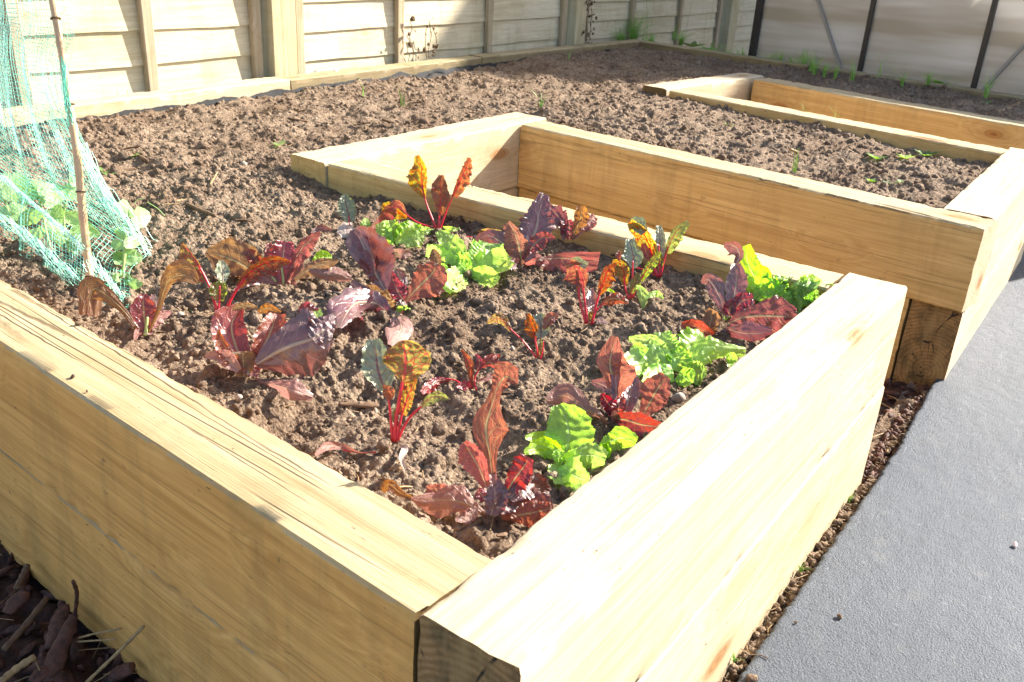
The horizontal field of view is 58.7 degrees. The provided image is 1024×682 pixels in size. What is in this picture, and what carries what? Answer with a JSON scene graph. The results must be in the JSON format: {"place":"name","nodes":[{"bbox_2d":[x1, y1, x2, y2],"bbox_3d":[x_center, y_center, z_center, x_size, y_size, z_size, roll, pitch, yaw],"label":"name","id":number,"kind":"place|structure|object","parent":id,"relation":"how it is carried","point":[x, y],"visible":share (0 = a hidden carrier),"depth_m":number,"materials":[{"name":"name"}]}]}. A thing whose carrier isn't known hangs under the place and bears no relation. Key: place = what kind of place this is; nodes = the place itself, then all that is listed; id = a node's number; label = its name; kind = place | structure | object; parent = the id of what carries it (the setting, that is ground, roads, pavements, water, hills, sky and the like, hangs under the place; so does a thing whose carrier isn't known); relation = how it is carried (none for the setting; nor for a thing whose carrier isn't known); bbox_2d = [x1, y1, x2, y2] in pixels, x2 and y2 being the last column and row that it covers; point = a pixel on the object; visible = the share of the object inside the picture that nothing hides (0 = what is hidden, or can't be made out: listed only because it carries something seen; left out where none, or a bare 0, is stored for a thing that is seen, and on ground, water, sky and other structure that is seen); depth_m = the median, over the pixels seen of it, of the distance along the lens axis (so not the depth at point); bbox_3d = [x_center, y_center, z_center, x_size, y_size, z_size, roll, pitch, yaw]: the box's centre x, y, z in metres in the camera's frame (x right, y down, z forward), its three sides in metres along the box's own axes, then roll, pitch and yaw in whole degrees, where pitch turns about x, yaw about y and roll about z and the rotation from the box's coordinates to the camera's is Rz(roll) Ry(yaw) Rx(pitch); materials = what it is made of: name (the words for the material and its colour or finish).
{"place":"outdoors","nodes":[
{"label":"outdoors","id":0,"kind":"place"},
{"bbox_2d":[0,540,147,681],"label":"bark path","id":1,"kind":"structure","parent":0,"point":[22,615],"depth_m":1.24,"materials":[{"name":"wood"}]},
{"bbox_2d":[2,590,29,614],"bbox_3d":[-0.674,0.355,1.238,0.026,0.016,0.039,14,26,23],"label":"bark piece","id":2,"kind":"object","parent":1,"relation":"on","point":[16,601],"visible":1,"depth_m":1.23,"materials":[{"name":"wood"}]},
{"bbox_2d":[0,654,36,681],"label":"wood splinter","id":3,"kind":"object","parent":1,"relation":"on","point":[15,669],"visible":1,"depth_m":1.11,"materials":[{"name":"wood"}]},
{"bbox_2d":[13,563,30,590],"bbox_3d":[-0.683,0.329,1.271,0.009,0.017,0.042,2,24,-3],"label":"wood splinter","id":4,"kind":"object","parent":1,"relation":"on","point":[21,578],"visible":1,"depth_m":1.27,"materials":[{"name":"wood"}]},
{"bbox_2d":[1,596,48,651],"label":"wood splinter","id":5,"kind":"object","parent":1,"relation":"on","point":[18,633],"visible":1,"depth_m":1.18,"materials":[{"name":"wood"}]},
{"bbox_2d":[29,665,49,681],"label":"bark piece","id":6,"kind":"object","parent":1,"relation":"on","point":[36,675],"visible":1,"depth_m":1.11,"materials":[{"name":"wood"}]},
{"bbox_2d":[44,604,69,649],"bbox_3d":[-0.592,0.373,1.191,0.027,0.014,0.077,0,24,-9],"label":"bark piece","id":7,"kind":"object","parent":1,"relation":"on","point":[59,618],"visible":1,"depth_m":1.19,"materials":[{"name":"wood"}]},
{"bbox_2d":[42,614,78,681],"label":"bark piece","id":8,"kind":"object","parent":1,"relation":"on","point":[56,658],"visible":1,"depth_m":1.15,"materials":[{"name":"wood"}]},
{"bbox_2d":[0,554,137,681],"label":"mulch fibres","id":9,"kind":"object","parent":1,"relation":"on","point":[79,650],"visible":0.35,"depth_m":1.20,"materials":[{"name":"wood"}]},
{"bbox_2d":[71,579,78,613],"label":"twig","id":10,"kind":"object","parent":1,"relation":"on","point":[76,593],"visible":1,"depth_m":1.17,"materials":[{"name":"wood"}]},
{"bbox_2d":[76,639,115,642],"bbox_3d":[-0.530,0.382,1.162,0.060,0.022,0.004,8,25,11],"label":"straw","id":11,"kind":"object","parent":1,"relation":"on","point":[95,640],"visible":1,"depth_m":1.16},
{"bbox_2d":[77,628,120,638],"bbox_3d":[-0.529,0.375,1.165,0.066,0.032,0.003,7,24,9],"label":"straw","id":12,"kind":"object","parent":1,"relation":"on","point":[100,632],"visible":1,"depth_m":1.16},
{"bbox_2d":[85,625,144,681],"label":"twig","id":13,"kind":"object","parent":1,"relation":"on","point":[116,653],"visible":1,"depth_m":1.10,"materials":[{"name":"wood"}]},
{"bbox_2d":[109,662,135,679],"bbox_3d":[-0.486,0.412,1.136,0.031,0.016,0.026,-7,26,-21],"label":"bark piece","id":14,"kind":"object","parent":1,"relation":"on","point":[123,670],"visible":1,"depth_m":1.13,"materials":[{"name":"wood"}]},
{"bbox_2d":[621,9,656,38],"bbox_3d":[0.690,-1.800,5.207,0.310,0.214,0.290,19,28,31],"label":"grass tuft","id":15,"kind":"object","parent":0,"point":[635,30],"visible":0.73,"depth_m":5.20,"materials":[{"name":"plant"}]},
{"bbox_2d":[718,381,929,681],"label":"verge soil","id":16,"kind":"structure","parent":0,"point":[884,424],"depth_m":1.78,"materials":[{"name":"soil"}]},
{"bbox_2d":[730,651,744,662],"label":"verge weed","id":17,"kind":"object","parent":16,"relation":"on","point":[733,659],"visible":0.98,"depth_m":1.21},
{"bbox_2d":[740,384,931,653],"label":"verge fibres","id":18,"kind":"object","parent":16,"relation":"on","point":[828,538],"visible":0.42,"depth_m":1.47,"materials":[{"name":"plant"}]},
{"bbox_2d":[861,384,931,483],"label":"verge crumbs","id":19,"kind":"object","parent":16,"relation":"on","point":[881,445],"visible":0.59,"depth_m":1.84,"materials":[{"name":"brown soil"}]},
{"bbox_2d":[738,251,1023,681],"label":"asphalt path","id":20,"kind":"structure","parent":0,"point":[917,575],"depth_m":1.43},
{"bbox_2d":[746,674,757,681],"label":"soil lump","id":21,"kind":"object","parent":20,"relation":"on","point":[751,677],"visible":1,"depth_m":1.17,"materials":[{"name":"soil"}]},
{"bbox_2d":[847,380,917,507],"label":"keyhole path","id":22,"kind":"structure","parent":0,"point":[897,387],"depth_m":2.04,"materials":[{"name":"brown soil"}]},
{"bbox_2d":[862,395,906,478],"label":"mulch fibres","id":23,"kind":"object","parent":22,"relation":"on","point":[880,415],"visible":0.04,"depth_m":1.92,"materials":[{"name":"wood"}]},
{"bbox_2d":[861,378,923,482],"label":"bark chips","id":24,"kind":"object","parent":22,"relation":"on","point":[890,383],"visible":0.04,"depth_m":2.02,"materials":[{"name":"wood"}]},
{"label":"ground","id":25,"kind":"structure","parent":0,"visible":0},
{"bbox_2d":[0,0,755,108],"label":"wooden fence","id":26,"kind":"object","parent":25,"relation":"on","point":[120,47],"visible":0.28,"depth_m":3.30,"materials":[{"name":"brown wood"}]},
{"bbox_2d":[407,16,438,58],"bbox_3d":[-0.369,-1.264,3.818,0.035,0.195,0.216,20,29,32],"label":"ivy","id":27,"kind":"object","parent":26,"relation":"attached to","point":[410,43],"visible":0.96,"depth_m":3.83,"materials":[{"name":"brown plant"}]},
{"bbox_2d":[581,0,596,43],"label":"ivy","id":28,"kind":"object","parent":26,"relation":"attached to","point":[587,9],"visible":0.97,"depth_m":4.81,"materials":[{"name":"brown plant"}]},
{"bbox_2d":[610,28,634,40],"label":"grass tuft","id":29,"kind":"object","parent":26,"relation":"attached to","point":[619,36],"visible":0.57,"depth_m":5.12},
{"bbox_2d":[641,0,654,40],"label":"grass tuft","id":30,"kind":"object","parent":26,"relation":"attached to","point":[647,22],"visible":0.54,"depth_m":5.36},
{"bbox_2d":[0,39,1023,681],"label":"raised bed","id":31,"kind":"object","parent":25,"relation":"on","point":[202,537],"visible":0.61,"depth_m":1.12,"materials":[{"name":"brown wood"}]},
{"bbox_2d":[4,92,263,130],"bbox_3d":[-1.188,-0.597,2.535,0.035,0.060,1.322,18,28,29],"label":"plastic liner","id":32,"kind":"object","parent":31,"relation":"attached to","point":[206,102],"visible":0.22,"depth_m":2.74,"materials":[{"name":"plastic"}]},
{"bbox_2d":[263,57,526,97],"bbox_3d":[-0.375,-1.050,3.647,0.043,0.067,1.581,19,28,30],"label":"plastic liner","id":33,"kind":"object","parent":31,"relation":"attached to","point":[424,74],"visible":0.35,"depth_m":3.64,"materials":[{"name":"plastic"}]},
{"bbox_2d":[0,46,1023,557],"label":"soil","id":34,"kind":"structure","parent":31,"relation":"in","point":[282,418],"depth_m":1.69,"materials":[{"name":"soil"}]},
{"bbox_2d":[0,172,26,230],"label":"pea plant","id":35,"kind":"object","parent":34,"relation":"on","point":[5,186],"visible":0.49,"depth_m":1.66,"materials":[{"name":"green plant"}]},
{"bbox_2d":[11,172,65,249],"bbox_3d":[-0.822,-0.223,1.586,0.078,0.119,0.129,-10,27,-27],"label":"pea plant","id":36,"kind":"object","parent":34,"relation":"on","point":[34,221],"visible":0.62,"depth_m":1.58,"materials":[{"name":"green plant"}]},
{"bbox_2d":[49,0,94,277],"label":"bamboo cane","id":37,"kind":"object","parent":34,"relation":"in","point":[55,18],"visible":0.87,"depth_m":1.41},
{"bbox_2d":[0,0,156,306],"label":"garden net","id":38,"kind":"object","parent":37,"relation":"hanging from","point":[106,194],"visible":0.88,"depth_m":1.46,"materials":[{"name":"plastic"}]},
{"bbox_2d":[50,172,99,253],"bbox_3d":[-0.748,-0.213,1.552,0.065,0.138,0.123,-16,31,-37],"label":"pea plant","id":39,"kind":"object","parent":34,"relation":"on","point":[71,218],"visible":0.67,"depth_m":1.54,"materials":[{"name":"green plant"}]},
{"bbox_2d":[76,259,198,339],"bbox_3d":[-0.532,-0.063,1.289,0.136,0.104,0.123,19,28,31],"label":"red lettuce","id":40,"kind":"object","parent":34,"relation":"on","point":[148,314],"visible":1,"depth_m":1.29,"materials":[{"name":"brown plant"}]},
{"bbox_2d":[111,199,164,288],"bbox_3d":[-0.608,-0.163,1.485,0.089,0.119,0.182,-6,26,-21],"label":"pea plant","id":41,"kind":"object","parent":34,"relation":"on","point":[142,215],"visible":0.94,"depth_m":1.51,"materials":[{"name":"green plant"}]},
{"bbox_2d":[132,152,148,162],"bbox_3d":[-0.893,-0.441,2.193,0.015,0.013,0.092,-18,32,-39],"label":"stick","id":42,"kind":"object","parent":34,"relation":"on","point":[142,158],"visible":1,"depth_m":2.18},
{"bbox_2d":[185,202,216,216],"bbox_3d":[-0.612,-0.257,1.791,0.009,0.012,0.119,-19,33,-41],"label":"stick","id":43,"kind":"object","parent":34,"relation":"on","point":[201,210],"visible":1,"depth_m":1.79,"materials":[{"name":"wood"}]},
{"bbox_2d":[179,243,288,309],"bbox_3d":[-0.429,-0.096,1.389,0.165,0.092,0.072,10,25,13],"label":"ruby chard","id":44,"kind":"object","parent":34,"relation":"on","point":[256,271],"visible":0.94,"depth_m":1.38,"materials":[{"name":"red plant"}]},
{"bbox_2d":[205,236,263,289],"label":"red lettuce","id":45,"kind":"object","parent":34,"relation":"on","point":[239,257],"visible":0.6,"depth_m":1.47,"materials":[{"name":"brown plant"}]},
{"bbox_2d":[204,301,335,400],"bbox_3d":[-0.321,0.007,1.197,0.162,0.092,0.142,6,24,7],"label":"red lettuce","id":46,"kind":"object","parent":34,"relation":"on","point":[301,343],"visible":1,"depth_m":1.21,"materials":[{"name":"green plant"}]},
{"bbox_2d":[288,117,307,121],"bbox_3d":[-0.640,-0.659,2.717,0.060,0.012,0.024,4,24,0],"label":"stick","id":47,"kind":"object","parent":34,"relation":"on","point":[294,119],"visible":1,"depth_m":2.71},
{"bbox_2d":[248,231,351,286],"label":"red lettuce","id":48,"kind":"object","parent":34,"relation":"on","point":[321,265],"visible":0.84,"depth_m":1.45,"materials":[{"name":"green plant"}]},
{"bbox_2d":[311,225,331,232],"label":"red lettuce","id":49,"kind":"object","parent":34,"relation":"on","point":[317,228],"visible":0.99,"depth_m":1.74,"materials":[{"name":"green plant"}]},
{"bbox_2d":[324,291,340,297],"bbox_3d":[-0.278,-0.072,1.428,0.035,0.012,0.015,8,24,10],"label":"stick","id":50,"kind":"object","parent":34,"relation":"on","point":[337,293],"visible":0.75,"depth_m":1.43,"materials":[{"name":"black wood"}]},
{"bbox_2d":[315,441,375,455],"bbox_3d":[-0.195,0.125,1.047,0.074,0.020,0.024,-11,28,-29],"label":"fallen leaf","id":51,"kind":"object","parent":34,"relation":"on","point":[329,445],"visible":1,"depth_m":1.05,"materials":[{"name":"pink plant"}]},
{"bbox_2d":[337,194,369,238],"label":"ruby chard","id":52,"kind":"object","parent":34,"relation":"on","point":[347,211],"visible":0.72,"depth_m":1.79,"materials":[{"name":"green plant"}]},
{"bbox_2d":[338,401,378,407],"bbox_3d":[-0.199,0.082,1.181,0.052,0.006,0.015,2,24,-2],"label":"wood chip","id":53,"kind":"object","parent":34,"relation":"on","point":[368,404],"visible":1,"depth_m":1.18,"materials":[{"name":"wood"}]},
{"bbox_2d":[18,49,729,202],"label":"soil lumps","id":54,"kind":"object","parent":34,"relation":"on","point":[124,155],"visible":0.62,"depth_m":2.63,"materials":[{"name":"soil"}]},
{"bbox_2d":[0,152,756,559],"bbox_3d":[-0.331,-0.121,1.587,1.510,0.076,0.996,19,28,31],"label":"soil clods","id":55,"kind":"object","parent":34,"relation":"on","point":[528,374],"visible":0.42,"depth_m":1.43,"materials":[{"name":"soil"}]},
{"bbox_2d":[0,170,764,485],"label":"soil lumps","id":56,"kind":"object","parent":34,"relation":"on","point":[255,317],"visible":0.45,"depth_m":1.35,"materials":[{"name":"soil"}]},
{"bbox_2d":[376,437,391,450],"bbox_3d":[-0.150,0.121,1.068,0.017,0.014,0.021,5,24,3],"label":"soil lump","id":57,"kind":"object","parent":34,"relation":"on","point":[384,443],"visible":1,"depth_m":1.06,"materials":[{"name":"soil"}]},
{"bbox_2d":[326,226,447,345],"bbox_3d":[-0.204,-0.082,1.353,0.174,0.123,0.232,11,25,16],"label":"red lettuce","id":58,"kind":"object","parent":34,"relation":"on","point":[370,249],"visible":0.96,"depth_m":1.39,"materials":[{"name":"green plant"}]},
{"bbox_2d":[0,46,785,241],"bbox_3d":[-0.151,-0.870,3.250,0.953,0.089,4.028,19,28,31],"label":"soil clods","id":59,"kind":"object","parent":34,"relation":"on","point":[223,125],"visible":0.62,"depth_m":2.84,"materials":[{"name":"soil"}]},
{"bbox_2d":[382,118,404,125],"bbox_3d":[-0.357,-0.660,2.761,0.016,0.014,0.127,-15,30,-35],"label":"stick","id":60,"kind":"object","parent":34,"relation":"on","point":[385,120],"visible":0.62,"depth_m":2.79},
{"bbox_2d":[375,219,424,259],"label":"green lettuce","id":61,"kind":"object","parent":34,"relation":"on","point":[407,234],"visible":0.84,"depth_m":1.73,"materials":[{"name":"green plant"}]},
{"bbox_2d":[397,83,406,105],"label":"grass tuft","id":62,"kind":"object","parent":34,"relation":"on","point":[400,97],"visible":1,"depth_m":3.07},
{"bbox_2d":[399,443,408,471],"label":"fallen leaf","id":63,"kind":"object","parent":34,"relation":"on","point":[404,450],"visible":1,"depth_m":1.05,"materials":[{"name":"white plant"}]},
{"bbox_2d":[360,338,448,441],"bbox_3d":[-0.140,0.056,1.098,0.126,0.116,0.055,19,28,31],"label":"ruby chard","id":64,"kind":"object","parent":34,"relation":"on","point":[407,362],"visible":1,"depth_m":1.09,"materials":[{"name":"orange plant"}]},
{"bbox_2d":[370,155,501,237],"bbox_3d":[-0.160,-0.277,1.787,0.259,0.145,0.152,-3,25,-14],"label":"ruby chard","id":65,"kind":"object","parent":34,"relation":"on","point":[417,183],"visible":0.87,"depth_m":1.81,"materials":[{"name":"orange plant"}]},
{"bbox_2d":[450,395,468,406],"bbox_3d":[-0.069,0.080,1.183,0.023,0.018,0.024,19,28,31],"label":"soil lump","id":66,"kind":"object","parent":34,"relation":"on","point":[458,401],"visible":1,"depth_m":1.18,"materials":[{"name":"soil"}]},
{"bbox_2d":[420,349,501,394],"bbox_3d":[-0.069,0.042,1.213,0.126,0.054,0.037,-9,27,-26],"label":"ruby chard","id":67,"kind":"object","parent":34,"relation":"on","point":[434,383],"visible":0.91,"depth_m":1.22,"materials":[{"name":"red plant"}]},
{"bbox_2d":[380,361,552,526],"bbox_3d":[-0.041,0.103,0.935,0.181,0.160,0.082,6,24,5],"label":"red lettuce","id":68,"kind":"object","parent":34,"relation":"on","point":[521,495],"visible":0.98,"depth_m":0.94,"materials":[{"name":"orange plant"}]},
{"bbox_2d":[425,229,514,293],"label":"green lettuce","id":69,"kind":"object","parent":34,"relation":"on","point":[484,263],"visible":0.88,"depth_m":1.59,"materials":[{"name":"green plant"}]},
{"bbox_2d":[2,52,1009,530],"bbox_3d":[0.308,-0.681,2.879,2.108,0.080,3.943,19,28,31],"label":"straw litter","id":70,"kind":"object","parent":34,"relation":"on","point":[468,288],"visible":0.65,"depth_m":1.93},
{"bbox_2d":[28,54,992,480],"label":"pebbles","id":71,"kind":"object","parent":34,"relation":"on","point":[238,396],"visible":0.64,"depth_m":1.69,"materials":[{"name":"stone"}]},
{"bbox_2d":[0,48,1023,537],"bbox_3d":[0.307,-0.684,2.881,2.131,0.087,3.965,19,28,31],"label":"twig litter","id":72,"kind":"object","parent":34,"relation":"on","point":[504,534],"visible":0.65,"depth_m":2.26,"materials":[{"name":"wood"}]},
{"bbox_2d":[487,312,558,358],"bbox_3d":[0.015,-0.017,1.307,0.095,0.062,0.045,13,26,20],"label":"ruby chard","id":73,"kind":"object","parent":34,"relation":"on","point":[537,325],"visible":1,"depth_m":1.29,"materials":[{"name":"orange plant"}]},
{"bbox_2d":[472,192,600,273],"bbox_3d":[0.044,-0.189,1.632,0.192,0.116,0.149,-7,26,-22],"label":"red lettuce","id":74,"kind":"object","parent":34,"relation":"on","point":[528,239],"visible":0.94,"depth_m":1.64,"materials":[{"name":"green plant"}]},
{"bbox_2d":[550,204,597,239],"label":"red lettuce","id":75,"kind":"object","parent":34,"relation":"on","point":[581,223],"visible":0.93,"depth_m":1.70,"materials":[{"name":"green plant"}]},
{"bbox_2d":[524,403,637,491],"bbox_3d":[0.073,0.124,1.062,0.118,0.054,0.118,19,28,31],"label":"green lettuce","id":76,"kind":"object","parent":34,"relation":"on","point":[567,437],"visible":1,"depth_m":1.08,"materials":[{"name":"green plant"}]},
{"bbox_2d":[563,256,628,324],"bbox_3d":[0.128,-0.080,1.408,0.102,0.094,0.070,19,28,31],"label":"ruby chard","id":77,"kind":"object","parent":34,"relation":"on","point":[576,274],"visible":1,"depth_m":1.40,"materials":[{"name":"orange plant"}]},
{"bbox_2d":[546,336,670,437],"bbox_3d":[0.133,0.051,1.141,0.154,0.100,0.093,15,27,24],"label":"red lettuce","id":78,"kind":"object","parent":34,"relation":"on","point":[620,383],"visible":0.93,"depth_m":1.15,"materials":[{"name":"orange plant"}]},
{"bbox_2d":[628,300,640,307],"bbox_3d":[0.201,-0.057,1.493,0.016,0.020,0.022,-8,27,-25],"label":"soil lump","id":79,"kind":"object","parent":34,"relation":"on","point":[632,303],"visible":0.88,"depth_m":1.49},
{"bbox_2d":[611,238,660,298],"bbox_3d":[0.205,-0.119,1.527,0.074,0.084,0.075,19,28,31],"label":"ruby chard","id":80,"kind":"object","parent":34,"relation":"on","point":[632,256],"visible":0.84,"depth_m":1.52,"materials":[{"name":"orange plant"}]},
{"bbox_2d":[634,285,663,308],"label":"green lettuce","id":81,"kind":"object","parent":34,"relation":"on","point":[643,295],"visible":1,"depth_m":1.49,"materials":[{"name":"green plant"}]},
{"bbox_2d":[627,216,689,277],"bbox_3d":[0.259,-0.172,1.625,0.102,0.097,0.078,-8,26,-24],"label":"ruby chard","id":82,"kind":"object","parent":34,"relation":"on","point":[645,241],"visible":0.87,"depth_m":1.61,"materials":[{"name":"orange plant"}]},
{"bbox_2d":[671,392,685,402],"bbox_3d":[0.218,0.075,1.195,0.019,0.019,0.016,19,28,31],"label":"stone","id":83,"kind":"object","parent":34,"relation":"on","point":[679,397],"visible":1,"depth_m":1.19,"materials":[{"name":"stone"}]},
{"bbox_2d":[673,29,693,45],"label":"grass tuft","id":84,"kind":"object","parent":34,"relation":"on","point":[680,40],"visible":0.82,"depth_m":5.25,"materials":[{"name":"plant"}]},
{"bbox_2d":[624,326,745,386],"bbox_3d":[0.227,0.022,1.261,0.118,0.058,0.200,50,51,58],"label":"green lettuce","id":85,"kind":"object","parent":34,"relation":"on","point":[689,354],"visible":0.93,"depth_m":1.26,"materials":[{"name":"green plant"}]},
{"bbox_2d":[681,241,796,341],"bbox_3d":[0.346,-0.067,1.388,0.155,0.135,0.136,19,28,31],"label":"plant","id":86,"kind":"object","parent":34,"relation":"on","point":[764,319],"visible":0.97,"depth_m":1.41,"materials":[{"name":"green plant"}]},
{"bbox_2d":[530,64,1023,205],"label":"soil clods","id":87,"kind":"object","parent":34,"relation":"on","point":[852,167],"visible":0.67,"depth_m":2.82,"materials":[{"name":"soil"}]},
{"bbox_2d":[739,244,832,313],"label":"green lettuce","id":88,"kind":"object","parent":34,"relation":"on","point":[801,293],"visible":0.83,"depth_m":1.50,"materials":[{"name":"green plant"}]},
{"bbox_2d":[792,148,798,172],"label":"grass tuft","id":89,"kind":"object","parent":34,"relation":"on","point":[795,169],"visible":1,"depth_m":2.44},
{"bbox_2d":[803,55,821,70],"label":"grass tuft","id":90,"kind":"object","parent":34,"relation":"on","point":[810,67],"visible":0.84,"depth_m":4.28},
{"bbox_2d":[812,55,823,74],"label":"grass tuft","id":91,"kind":"object","parent":34,"relation":"on","point":[814,69],"visible":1,"depth_m":4.20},
{"bbox_2d":[821,63,832,76],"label":"grass tuft","id":92,"kind":"object","parent":34,"relation":"on","point":[824,71],"visible":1,"depth_m":4.18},
{"bbox_2d":[830,61,840,78],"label":"grass tuft","id":93,"kind":"object","parent":34,"relation":"on","point":[836,73],"visible":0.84,"depth_m":4.12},
{"bbox_2d":[844,58,857,80],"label":"grass tuft","id":94,"kind":"object","parent":34,"relation":"on","point":[853,74],"visible":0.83,"depth_m":4.03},
{"bbox_2d":[868,153,887,158],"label":"weed seedling","id":95,"kind":"object","parent":34,"relation":"on","point":[875,157],"visible":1,"depth_m":2.64,"materials":[{"name":"green plant"}]},
{"bbox_2d":[899,72,910,86],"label":"grass tuft","id":96,"kind":"object","parent":34,"relation":"on","point":[902,81],"visible":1,"depth_m":3.97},
{"bbox_2d":[896,153,913,158],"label":"weed seedling","id":97,"kind":"object","parent":34,"relation":"on","point":[906,156],"visible":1,"depth_m":2.65,"materials":[{"name":"green plant"}]},
{"bbox_2d":[915,149,941,155],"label":"weed seedling","id":98,"kind":"object","parent":34,"relation":"on","point":[927,153],"visible":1,"depth_m":2.73,"materials":[{"name":"green plant"}]},
{"bbox_2d":[923,71,941,84],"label":"grass tuft","id":99,"kind":"object","parent":34,"relation":"on","point":[928,80],"visible":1,"depth_m":3.98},
{"bbox_2d":[982,71,1001,97],"bbox_3d":[1.974,-1.059,3.761,0.078,0.119,0.099,19,28,31],"label":"grass tuft","id":100,"kind":"object","parent":34,"relation":"on","point":[986,93],"visible":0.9,"depth_m":3.76,"materials":[{"name":"plant"}]},
{"bbox_2d":[697,42,726,50],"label":"grass tuft","id":101,"kind":"object","parent":31,"relation":"on","point":[711,47],"visible":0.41,"depth_m":4.87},
{"bbox_2d":[773,51,784,60],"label":"grass tuft","id":102,"kind":"object","parent":31,"relation":"on","point":[781,58],"visible":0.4,"depth_m":4.57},
{"bbox_2d":[796,48,813,63],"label":"grass tuft","id":103,"kind":"object","parent":31,"relation":"on","point":[804,61],"visible":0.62,"depth_m":4.42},
{"bbox_2d":[643,30,666,41],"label":"grass tuft","id":104,"kind":"object","parent":25,"relation":"on","point":[651,39],"visible":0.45,"depth_m":5.16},
{"bbox_2d":[681,41,701,46],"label":"weed seedling","id":105,"kind":"object","parent":25,"relation":"on","point":[694,44],"visible":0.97,"depth_m":5.22,"materials":[{"name":"green plant"}]},
{"bbox_2d":[748,0,1023,94],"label":"greenhouse","id":106,"kind":"object","parent":25,"relation":"on","point":[970,43],"visible":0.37,"depth_m":4.13,"materials":[{"name":"glass"}]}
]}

